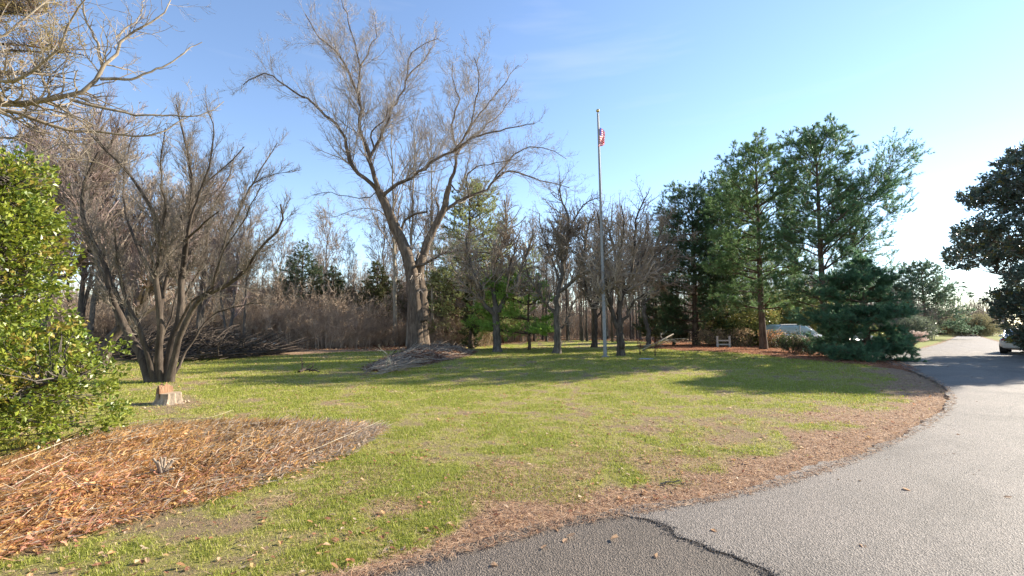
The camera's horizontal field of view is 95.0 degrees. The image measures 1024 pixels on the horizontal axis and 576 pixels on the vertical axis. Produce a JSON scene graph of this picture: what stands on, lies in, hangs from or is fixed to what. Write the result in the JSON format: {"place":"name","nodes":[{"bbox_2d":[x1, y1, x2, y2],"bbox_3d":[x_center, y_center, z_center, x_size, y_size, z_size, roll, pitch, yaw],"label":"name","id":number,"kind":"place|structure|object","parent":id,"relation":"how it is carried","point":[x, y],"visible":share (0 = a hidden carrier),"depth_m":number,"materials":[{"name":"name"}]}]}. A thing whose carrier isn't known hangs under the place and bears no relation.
{"place":"outdoors","nodes":[
{"label":"outdoors","id":0,"kind":"place"},
{"bbox_2d":[0,340,946,575],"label":"lawn","id":1,"kind":"structure","parent":0,"point":[234,522],"depth_m":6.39,"materials":[{"name":"green plant"}]},
{"bbox_2d":[0,0,88,86],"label":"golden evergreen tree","id":2,"kind":"object","parent":1,"relation":"on","point":[11,8],"visible":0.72,"depth_m":20.71,"materials":[{"name":"brown plant"}]},
{"bbox_2d":[151,383,183,405],"bbox_3d":[-7.290,2.261,10.000,0.756,0.482,0.731,0,-5,0],"label":"tree stump","id":3,"kind":"object","parent":1,"relation":"on","point":[166,394],"visible":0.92,"depth_m":9.85,"materials":[{"name":"beige wood"}]},
{"bbox_2d":[56,84,305,382],"bbox_3d":[-9.886,-1.811,14.085,8.290,9.280,4.325,0,-5,0],"label":"bare clump tree","id":4,"kind":"object","parent":1,"relation":"on","point":[155,368],"visible":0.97,"depth_m":13.78,"materials":[{"name":"brown plant"}]},
{"bbox_2d":[358,339,477,374],"bbox_3d":[-4.487,3.318,25.531,5.324,0.854,20.154,0,-5,0],"label":"twig heap","id":5,"kind":"object","parent":1,"relation":"on","point":[404,363],"visible":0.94,"depth_m":19.81,"materials":[{"name":"wood"}]},
{"bbox_2d":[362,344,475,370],"bbox_3d":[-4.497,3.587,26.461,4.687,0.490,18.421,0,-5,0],"label":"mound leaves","id":6,"kind":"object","parent":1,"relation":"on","point":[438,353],"visible":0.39,"depth_m":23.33,"materials":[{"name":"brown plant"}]},
{"bbox_2d":[458,282,481,348],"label":"ivy covered tree","id":7,"kind":"object","parent":1,"relation":"on","point":[471,335],"visible":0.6,"depth_m":33.81,"materials":[{"name":"green plant"}]},
{"bbox_2d":[0,361,956,575],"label":"pine straw","id":8,"kind":"object","parent":1,"relation":"on","point":[448,546],"visible":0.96,"depth_m":4.76,"materials":[{"name":"brown plant"}]},
{"bbox_2d":[444,188,547,351],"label":"bare tree","id":9,"kind":"object","parent":1,"relation":"on","point":[495,310],"visible":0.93,"depth_m":29.78,"materials":[{"name":"grey plant"}]},
{"bbox_2d":[0,356,1011,575],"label":"fallen leaves","id":10,"kind":"object","parent":1,"relation":"on","point":[336,539],"visible":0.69,"depth_m":4.71,"materials":[{"name":"brown plant"}]},
{"bbox_2d":[188,345,833,365],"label":"fallen leaves","id":11,"kind":"object","parent":1,"relation":"on","point":[544,353],"visible":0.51,"depth_m":25.80,"materials":[{"name":"brown plant"}]},
{"bbox_2d":[527,218,557,341],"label":"bare tree","id":12,"kind":"object","parent":1,"relation":"on","point":[546,338],"visible":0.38,"depth_m":50.04,"materials":[{"name":"grey plant"}]},
{"bbox_2d":[511,164,611,353],"bbox_3d":[2.953,-2.026,28.937,6.240,12.165,4.570,0,-5,0],"label":"bare tree","id":13,"kind":"object","parent":1,"relation":"on","point":[562,240],"visible":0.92,"depth_m":28.30,"materials":[{"name":"grey plant"}]},
{"bbox_2d":[567,228,613,346],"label":"bare tree","id":14,"kind":"object","parent":1,"relation":"on","point":[594,343],"visible":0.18,"depth_m":36.46,"materials":[{"name":"grey plant"}]},
{"bbox_2d":[596,109,607,356],"bbox_3d":[4.862,-3.043,25.242,0.491,13.635,0.400,0,-5,0],"label":"flagpole","id":15,"kind":"object","parent":1,"relation":"on","point":[604,311],"visible":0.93,"depth_m":25.10,"materials":[{"name":"paint"},{"name":"metal"},{"name":"fabric"}]},
{"bbox_2d":[574,176,667,355],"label":"bare tree","id":16,"kind":"object","parent":1,"relation":"on","point":[620,287],"visible":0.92,"depth_m":25.58,"materials":[{"name":"grey plant"}]},
{"bbox_2d":[16,331,1002,409],"bbox_3d":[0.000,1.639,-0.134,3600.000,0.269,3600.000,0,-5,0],"label":"ground","id":17,"kind":"structure","parent":0,"point":[299,352],"depth_m":32.17,"materials":[{"name":"brown soil"}]},
{"bbox_2d":[0,74,83,294],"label":"bare tree","id":18,"kind":"object","parent":17,"relation":"on","point":[37,124],"visible":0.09,"depth_m":30.24,"materials":[{"name":"grey plant"}]},
{"bbox_2d":[0,96,111,349],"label":"bare tree","id":19,"kind":"object","parent":17,"relation":"on","point":[47,316],"visible":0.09,"depth_m":30.98,"materials":[{"name":"brown plant"}]},
{"bbox_2d":[0,88,113,328],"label":"bare tree","id":20,"kind":"object","parent":17,"relation":"on","point":[42,143],"visible":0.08,"depth_m":34.79,"materials":[{"name":"brown plant"}]},
{"bbox_2d":[0,141,136,455],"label":"holly bush","id":21,"kind":"object","parent":17,"relation":"on","point":[28,222],"visible":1,"depth_m":6.19,"materials":[{"name":"green plant"}]},
{"bbox_2d":[27,291,112,344],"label":"brush shrub","id":22,"kind":"object","parent":17,"relation":"on","point":[87,308],"visible":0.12,"depth_m":35.12,"materials":[{"name":"plant"}]},
{"bbox_2d":[23,109,149,348],"bbox_3d":[-28.105,-4.226,31.524,5.728,16.836,6.597,1,-5,-7],"label":"bare tree","id":23,"kind":"object","parent":17,"relation":"on","point":[82,300],"visible":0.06,"depth_m":30.95,"materials":[{"name":"brown plant"}]},
{"bbox_2d":[43,94,173,342],"bbox_3d":[-25.989,-4.413,29.823,5.690,16.938,6.320,0,-5,5],"label":"bare tree","id":24,"kind":"object","parent":17,"relation":"on","point":[91,322],"visible":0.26,"depth_m":30.32,"materials":[{"name":"brown plant"}]},
{"bbox_2d":[0,0,223,187],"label":"overhanging tree","id":25,"kind":"object","parent":17,"relation":"on","point":[30,102],"visible":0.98,"depth_m":8.30,"materials":[{"name":"brown plant"}]},
{"bbox_2d":[2,70,239,365],"bbox_3d":[-17.039,-3.436,19.922,11.022,13.621,4.318,0,-5,0],"label":"leaning tree","id":26,"kind":"object","parent":17,"relation":"on","point":[147,284],"visible":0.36,"depth_m":19.46,"materials":[{"name":"brown plant"}]},
{"bbox_2d":[82,113,164,310],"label":"bare tree","id":27,"kind":"object","parent":17,"relation":"on","point":[129,181],"visible":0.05,"depth_m":41.41,"materials":[{"name":"brown plant"}]},
{"bbox_2d":[82,170,169,341],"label":"bare tree","id":28,"kind":"object","parent":17,"relation":"on","point":[142,222],"visible":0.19,"depth_m":31.68,"materials":[{"name":"brown plant"}]},
{"bbox_2d":[111,169,160,339],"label":"bare tree","id":29,"kind":"object","parent":17,"relation":"on","point":[134,251],"visible":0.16,"depth_m":31.61,"materials":[{"name":"brown plant"}]},
{"bbox_2d":[110,281,235,335],"bbox_3d":[-24.917,1.628,33.973,6.893,5.902,6.696,0,-5,1],"label":"brush shrub","id":30,"kind":"object","parent":17,"relation":"on","point":[166,319],"visible":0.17,"depth_m":33.53,"materials":[{"name":"plant"}]},
{"bbox_2d":[0,413,392,560],"bbox_3d":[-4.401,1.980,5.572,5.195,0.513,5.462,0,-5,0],"label":"leaf litter","id":31,"kind":"object","parent":17,"relation":"on","point":[64,485],"visible":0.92,"depth_m":5.02,"materials":[{"name":"brown plant"}]},
{"bbox_2d":[149,457,174,474],"bbox_3d":[-3.600,1.845,4.829,0.207,0.236,0.178,4,-6,-38],"label":"shrub stump","id":32,"kind":"object","parent":31,"relation":"on","point":[161,465],"visible":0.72,"depth_m":4.81,"materials":[{"name":"brown wood"}]},
{"bbox_2d":[0,415,405,549],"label":"dry stalks","id":33,"kind":"object","parent":31,"relation":"on","point":[281,472],"visible":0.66,"depth_m":5.10,"materials":[{"name":"brown plant"}]},
{"bbox_2d":[72,319,322,360],"bbox_3d":[-18.902,2.834,27.405,16.657,2.060,11.546,-2,-5,23],"label":"brush pile","id":34,"kind":"object","parent":17,"relation":"on","point":[220,345],"visible":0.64,"depth_m":24.41,"materials":[{"name":"brown plant"}]},
{"bbox_2d":[145,274,280,324],"bbox_3d":[-26.943,1.177,41.665,10.820,8.184,11.139,0,-5,-5],"label":"brush shrub","id":35,"kind":"object","parent":17,"relation":"on","point":[209,298],"visible":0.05,"depth_m":38.95,"materials":[{"name":"plant"}]},
{"bbox_2d":[150,261,282,326],"bbox_3d":[-25.783,1.511,41.470,11.498,7.510,10.395,1,-5,-6],"label":"brush shrub","id":36,"kind":"object","parent":17,"relation":"on","point":[270,284],"visible":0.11,"depth_m":39.38,"materials":[{"name":"brown plant"}]},
{"bbox_2d":[179,151,255,330],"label":"bare tree","id":37,"kind":"object","parent":17,"relation":"on","point":[201,308],"visible":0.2,"depth_m":31.51,"materials":[{"name":"brown plant"}]},
{"bbox_2d":[166,282,309,334],"bbox_3d":[-23.110,1.962,39.607,9.352,6.255,10.344,-5,-7,45],"label":"brush shrub","id":38,"kind":"object","parent":17,"relation":"on","point":[230,306],"visible":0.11,"depth_m":38.22,"materials":[{"name":"brown plant"}]},
{"bbox_2d":[207,214,270,335],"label":"bare tree","id":39,"kind":"object","parent":17,"relation":"on","point":[230,290],"visible":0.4,"depth_m":29.23,"materials":[{"name":"grey plant"}]},
{"bbox_2d":[213,181,278,337],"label":"bare tree","id":40,"kind":"object","parent":17,"relation":"on","point":[250,233],"visible":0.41,"depth_m":32.23,"materials":[{"name":"grey plant"}]},
{"bbox_2d":[208,285,305,345],"bbox_3d":[-18.821,2.353,35.669,6.767,4.771,6.836,-2,-5,21],"label":"brush shrub","id":41,"kind":"object","parent":17,"relation":"on","point":[261,314],"visible":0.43,"depth_m":34.59,"materials":[{"name":"plant"}]},
{"bbox_2d":[248,234,274,296],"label":"bare tree","id":42,"kind":"object","parent":17,"relation":"on","point":[267,257],"visible":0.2,"depth_m":47.06,"materials":[{"name":"grey plant"}]},
{"bbox_2d":[234,284,320,338],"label":"brush shrub","id":43,"kind":"object","parent":17,"relation":"on","point":[274,309],"visible":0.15,"depth_m":36.52,"materials":[{"name":"plant"}]},
{"bbox_2d":[246,302,313,344],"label":"brush shrub","id":44,"kind":"object","parent":17,"relation":"on","point":[308,313],"visible":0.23,"depth_m":35.94,"materials":[{"name":"plant"}]},
{"bbox_2d":[262,217,301,282],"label":"bare tree","id":45,"kind":"object","parent":17,"relation":"on","point":[284,252],"visible":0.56,"depth_m":54.50,"materials":[{"name":"grey plant"}]},
{"bbox_2d":[261,294,326,345],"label":"brush shrub","id":46,"kind":"object","parent":17,"relation":"on","point":[290,315],"visible":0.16,"depth_m":36.34,"materials":[{"name":"plant"}]},
{"bbox_2d":[227,266,362,324],"bbox_3d":[-19.255,1.615,41.645,10.899,7.449,12.054,0,-5,1],"label":"brush shrub","id":47,"kind":"object","parent":17,"relation":"on","point":[280,297],"visible":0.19,"depth_m":39.59,"materials":[{"name":"brown plant"}]},
{"bbox_2d":[263,239,328,309],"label":"cedar tree","id":48,"kind":"object","parent":17,"relation":"on","point":[310,270],"visible":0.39,"depth_m":43.71,"materials":[{"name":"green plant"}]},
{"bbox_2d":[258,296,340,347],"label":"brush shrub","id":49,"kind":"object","parent":17,"relation":"on","point":[300,331],"visible":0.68,"depth_m":34.73,"materials":[{"name":"plant"}]},
{"bbox_2d":[277,305,330,347],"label":"brush shrub","id":50,"kind":"object","parent":17,"relation":"on","point":[303,325],"visible":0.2,"depth_m":36.01,"materials":[{"name":"plant"}]},
{"bbox_2d":[284,284,368,347],"bbox_3d":[-15.372,2.349,38.451,7.003,5.386,6.932,1,-5,-14],"label":"brush shrub","id":51,"kind":"object","parent":17,"relation":"on","point":[330,312],"visible":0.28,"depth_m":37.38,"materials":[{"name":"plant"}]},
{"bbox_2d":[289,306,366,348],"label":"brush shrub","id":52,"kind":"object","parent":17,"relation":"on","point":[341,339],"visible":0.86,"depth_m":34.91,"materials":[{"name":"plant"}]},
{"bbox_2d":[304,197,352,286],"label":"bare tree","id":53,"kind":"object","parent":17,"relation":"on","point":[330,245],"visible":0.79,"depth_m":53.16,"materials":[{"name":"grey plant"}]},
{"bbox_2d":[269,278,388,320],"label":"brush shrub","id":54,"kind":"object","parent":17,"relation":"on","point":[326,298],"visible":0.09,"depth_m":40.82,"materials":[{"name":"brown plant"}]},
{"bbox_2d":[311,265,359,319],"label":"cedar tree","id":55,"kind":"object","parent":17,"relation":"on","point":[332,275],"visible":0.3,"depth_m":43.85,"materials":[{"name":"green plant"}]},
{"bbox_2d":[314,311,365,347],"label":"brush shrub","id":56,"kind":"object","parent":17,"relation":"on","point":[348,338],"visible":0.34,"depth_m":36.60,"materials":[{"name":"plant"}]},
{"bbox_2d":[330,231,359,301],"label":"bare tree","id":57,"kind":"object","parent":17,"relation":"on","point":[348,281],"visible":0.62,"depth_m":46.76,"materials":[{"name":"grey plant"}]},
{"bbox_2d":[324,294,377,347],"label":"brush shrub","id":58,"kind":"object","parent":17,"relation":"on","point":[367,328],"visible":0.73,"depth_m":37.31,"materials":[{"name":"plant"}]},
{"bbox_2d":[305,278,402,339],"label":"brush shrub","id":59,"kind":"object","parent":17,"relation":"on","point":[373,302],"visible":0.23,"depth_m":41.37,"materials":[{"name":"brown plant"}]},
{"bbox_2d":[322,291,402,345],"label":"brush shrub","id":60,"kind":"object","parent":17,"relation":"on","point":[385,319],"visible":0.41,"depth_m":40.26,"materials":[{"name":"plant"}]},
{"bbox_2d":[351,260,407,335],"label":"cedar tree","id":61,"kind":"object","parent":17,"relation":"on","point":[382,278],"visible":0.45,"depth_m":45.61,"materials":[{"name":"green plant"}]},
{"bbox_2d":[363,309,406,346],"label":"brush shrub","id":62,"kind":"object","parent":17,"relation":"on","point":[377,339],"visible":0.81,"depth_m":39.50,"materials":[{"name":"plant"}]},
{"bbox_2d":[362,195,408,298],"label":"bare tree","id":63,"kind":"object","parent":17,"relation":"on","point":[383,255],"visible":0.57,"depth_m":49.55,"materials":[{"name":"grey plant"}]},
{"bbox_2d":[361,63,427,344],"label":"pale tree","id":64,"kind":"object","parent":17,"relation":"on","point":[393,205],"visible":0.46,"depth_m":41.36,"materials":[{"name":"brown plant"}]},
{"bbox_2d":[218,0,594,348],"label":"bare maple tree","id":65,"kind":"object","parent":17,"relation":"on","point":[418,317],"visible":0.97,"depth_m":33.83,"materials":[{"name":"brown plant"}]},
{"bbox_2d":[363,263,464,336],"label":"brush shrub","id":66,"kind":"object","parent":17,"relation":"on","point":[398,299],"visible":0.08,"depth_m":49.01,"materials":[{"name":"plant"}]},
{"bbox_2d":[387,74,445,345],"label":"pale tree","id":67,"kind":"object","parent":17,"relation":"on","point":[413,221],"visible":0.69,"depth_m":40.50,"materials":[{"name":"grey plant"}]},
{"bbox_2d":[51,338,791,349],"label":"woodland leaves","id":68,"kind":"object","parent":17,"relation":"on","point":[405,347],"visible":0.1,"depth_m":40.02,"materials":[{"name":"brown plant"}]},
{"bbox_2d":[399,74,457,343],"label":"pale tree","id":69,"kind":"object","parent":17,"relation":"on","point":[431,205],"visible":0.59,"depth_m":41.94,"materials":[{"name":"grey plant"}]},
{"bbox_2d":[403,192,456,298],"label":"bare tree","id":70,"kind":"object","parent":17,"relation":"on","point":[424,231],"visible":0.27,"depth_m":46.81,"materials":[{"name":"brown plant"}]},
{"bbox_2d":[428,314,466,345],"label":"brush shrub","id":71,"kind":"object","parent":17,"relation":"on","point":[440,334],"visible":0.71,"depth_m":39.35,"materials":[{"name":"plant"}]},
{"bbox_2d":[405,176,543,345],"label":"olive pine tree","id":72,"kind":"object","parent":17,"relation":"on","point":[436,275],"visible":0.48,"depth_m":40.02,"materials":[{"name":"green plant"}]},
{"bbox_2d":[461,268,554,349],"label":"layered pine tree","id":73,"kind":"object","parent":17,"relation":"on","point":[533,328],"visible":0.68,"depth_m":30.86,"materials":[{"name":"green plant"}]},
{"bbox_2d":[463,268,559,341],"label":"brush shrub","id":74,"kind":"object","parent":17,"relation":"on","point":[523,338],"visible":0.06,"depth_m":51.57,"materials":[{"name":"plant"}]},
{"bbox_2d":[39,257,1004,335],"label":"wood","id":75,"kind":"object","parent":17,"relation":"on","point":[624,310],"visible":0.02,"depth_m":96.00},
{"bbox_2d":[520,208,548,340],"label":"bare tree","id":76,"kind":"object","parent":17,"relation":"on","point":[534,337],"visible":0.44,"depth_m":53.20,"materials":[{"name":"brown plant"}]},
{"bbox_2d":[540,211,577,340],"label":"bare tree","id":77,"kind":"object","parent":17,"relation":"on","point":[567,329],"visible":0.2,"depth_m":54.80,"materials":[{"name":"brown plant"}]},
{"bbox_2d":[531,304,588,338],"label":"brush shrub","id":78,"kind":"object","parent":17,"relation":"on","point":[575,326],"visible":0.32,"depth_m":63.90,"materials":[{"name":"brown plant"}]},
{"bbox_2d":[587,304,632,337],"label":"brush shrub","id":79,"kind":"object","parent":17,"relation":"on","point":[614,329],"visible":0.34,"depth_m":68.14,"materials":[{"name":"plant"}]},
{"bbox_2d":[631,286,676,342],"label":"cedar tree","id":80,"kind":"object","parent":17,"relation":"on","point":[650,310],"visible":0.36,"depth_m":47.30,"materials":[{"name":"green plant"}]},
{"bbox_2d":[651,292,691,344],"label":"cedar tree","id":81,"kind":"object","parent":17,"relation":"on","point":[682,324],"visible":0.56,"depth_m":39.53,"materials":[{"name":"green plant"}]},
{"bbox_2d":[698,305,787,344],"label":"yellow shrub","id":82,"kind":"object","parent":17,"relation":"on","point":[752,317],"visible":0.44,"depth_m":36.36,"materials":[{"name":"grey plant"}]},
{"bbox_2d":[697,127,819,349],"bbox_3d":[15.973,-3.041,30.168,7.485,14.123,7.224,-3,-6,34],"label":"white pine tree","id":83,"kind":"object","parent":17,"relation":"on","point":[748,203],"visible":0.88,"depth_m":29.80,"materials":[{"name":"green plant"}]},
{"bbox_2d":[636,342,919,371],"bbox_3d":[15.184,4.062,30.232,11.140,0.334,28.157,0,-5,0],"label":"pine straw bed","id":84,"kind":"object","parent":17,"relation":"on","point":[807,357],"visible":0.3,"depth_m":26.01,"materials":[{"name":"brown plant"}]},
{"bbox_2d":[618,199,700,344],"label":"twiggy bare tree","id":85,"kind":"object","parent":84,"relation":"on","point":[660,250],"visible":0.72,"depth_m":36.04,"materials":[{"name":"grey plant"}]},
{"bbox_2d":[650,170,751,344],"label":"dark pine tree","id":86,"kind":"object","parent":84,"relation":"on","point":[690,208],"visible":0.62,"depth_m":37.76,"materials":[{"name":"green plant"}]},
{"bbox_2d":[693,326,755,346],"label":"tan shrub","id":87,"kind":"object","parent":84,"relation":"on","point":[736,337],"visible":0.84,"depth_m":35.23,"materials":[{"name":"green plant"}]},
{"bbox_2d":[682,164,785,343],"bbox_3d":[18.178,-2.770,39.144,8.092,15.231,9.195,0,-5,0],"label":"dark pine tree","id":88,"kind":"object","parent":84,"relation":"on","point":[753,296],"visible":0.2,"depth_m":37.86,"materials":[{"name":"green plant"}]},
{"bbox_2d":[757,329,787,347],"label":"tan shrub","id":89,"kind":"object","parent":84,"relation":"on","point":[769,337],"visible":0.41,"depth_m":32.69,"materials":[{"name":"grey plant"}]},
{"bbox_2d":[768,327,809,353],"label":"evergreen shrub","id":90,"kind":"object","parent":84,"relation":"on","point":[787,342],"visible":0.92,"depth_m":26.61,"materials":[{"name":"green plant"}]},
{"bbox_2d":[784,250,927,362],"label":"young pine tree","id":91,"kind":"object","parent":84,"relation":"on","point":[840,322],"visible":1,"depth_m":22.18,"materials":[{"name":"green plant"}]},
{"bbox_2d":[738,282,834,342],"bbox_3d":[24.180,2.384,40.859,8.831,5.888,9.430,5,-7,-44],"label":"yellow shrub","id":92,"kind":"object","parent":17,"relation":"on","point":[812,325],"visible":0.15,"depth_m":38.56,"materials":[{"name":"grey plant"}]},
{"bbox_2d":[766,324,821,337],"bbox_3d":[20.973,3.553,34.821,4.673,1.768,2.136,1,-5,-8],"label":"parked car","id":93,"kind":"object","parent":17,"relation":"on","point":[787,327],"visible":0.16,"depth_m":34.08,"materials":[{"name":"white paint"}]},
{"bbox_2d":[759,113,935,353],"bbox_3d":[18.997,-3.052,26.645,9.707,13.813,7.091,0,-5,0],"label":"white pine tree","id":94,"kind":"object","parent":17,"relation":"on","point":[849,216],"visible":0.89,"depth_m":26.06,"materials":[{"name":"green plant"}]},
{"bbox_2d":[862,297,954,339],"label":"brush shrub","id":95,"kind":"object","parent":17,"relation":"on","point":[931,313],"visible":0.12,"depth_m":55.74,"materials":[{"name":"plant"}]},
{"bbox_2d":[883,314,941,340],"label":"grey shrub","id":96,"kind":"object","parent":17,"relation":"on","point":[916,325],"visible":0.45,"depth_m":50.43,"materials":[{"name":"green plant"}]},
{"bbox_2d":[941,312,1002,336],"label":"shrub","id":97,"kind":"object","parent":17,"relation":"on","point":[984,322],"visible":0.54,"depth_m":77.81,"materials":[{"name":"green plant"}]},
{"bbox_2d":[937,141,1023,353],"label":"magnolia tree","id":98,"kind":"object","parent":17,"relation":"on","point":[990,244],"visible":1,"depth_m":24.61,"materials":[{"name":"green plant"}]},
{"bbox_2d":[0,0,1023,324],"label":"sky","id":99,"kind":"structure","parent":0,"point":[671,83],"materials":[{"name":"blue"}]},
{"bbox_2d":[358,511,771,575],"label":"old asphalt","id":100,"kind":"structure","parent":0,"point":[593,549],"depth_m":3.27,"materials":[{"name":"grey asphalt"}]},
{"bbox_2d":[609,334,1023,575],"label":"driveway","id":101,"kind":"structure","parent":0,"point":[948,513],"depth_m":4.23,"materials":[{"name":"grey asphalt"}]},
{"bbox_2d":[619,504,780,575],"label":"asphalt crumbs","id":102,"kind":"object","parent":101,"relation":"on","point":[706,545],"visible":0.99,"depth_m":3.42,"materials":[{"name":"black asphalt"}]},
{"bbox_2d":[999,329,1023,352],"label":"parked sedan","id":103,"kind":"object","parent":101,"relation":"on","point":[1004,347],"visible":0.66,"depth_m":27.44,"materials":[{"name":"white paint"}]},
{"bbox_2d":[914,335,953,348],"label":"roadside grass","id":104,"kind":"structure","parent":0,"point":[938,338],"depth_m":53.87,"materials":[{"name":"green plant"}]},
{"bbox_2d":[880,258,985,333],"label":"distant pine tree","id":105,"kind":"object","parent":104,"relation":"on","point":[929,287],"visible":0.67,"depth_m":58.39,"materials":[{"name":"green plant"}]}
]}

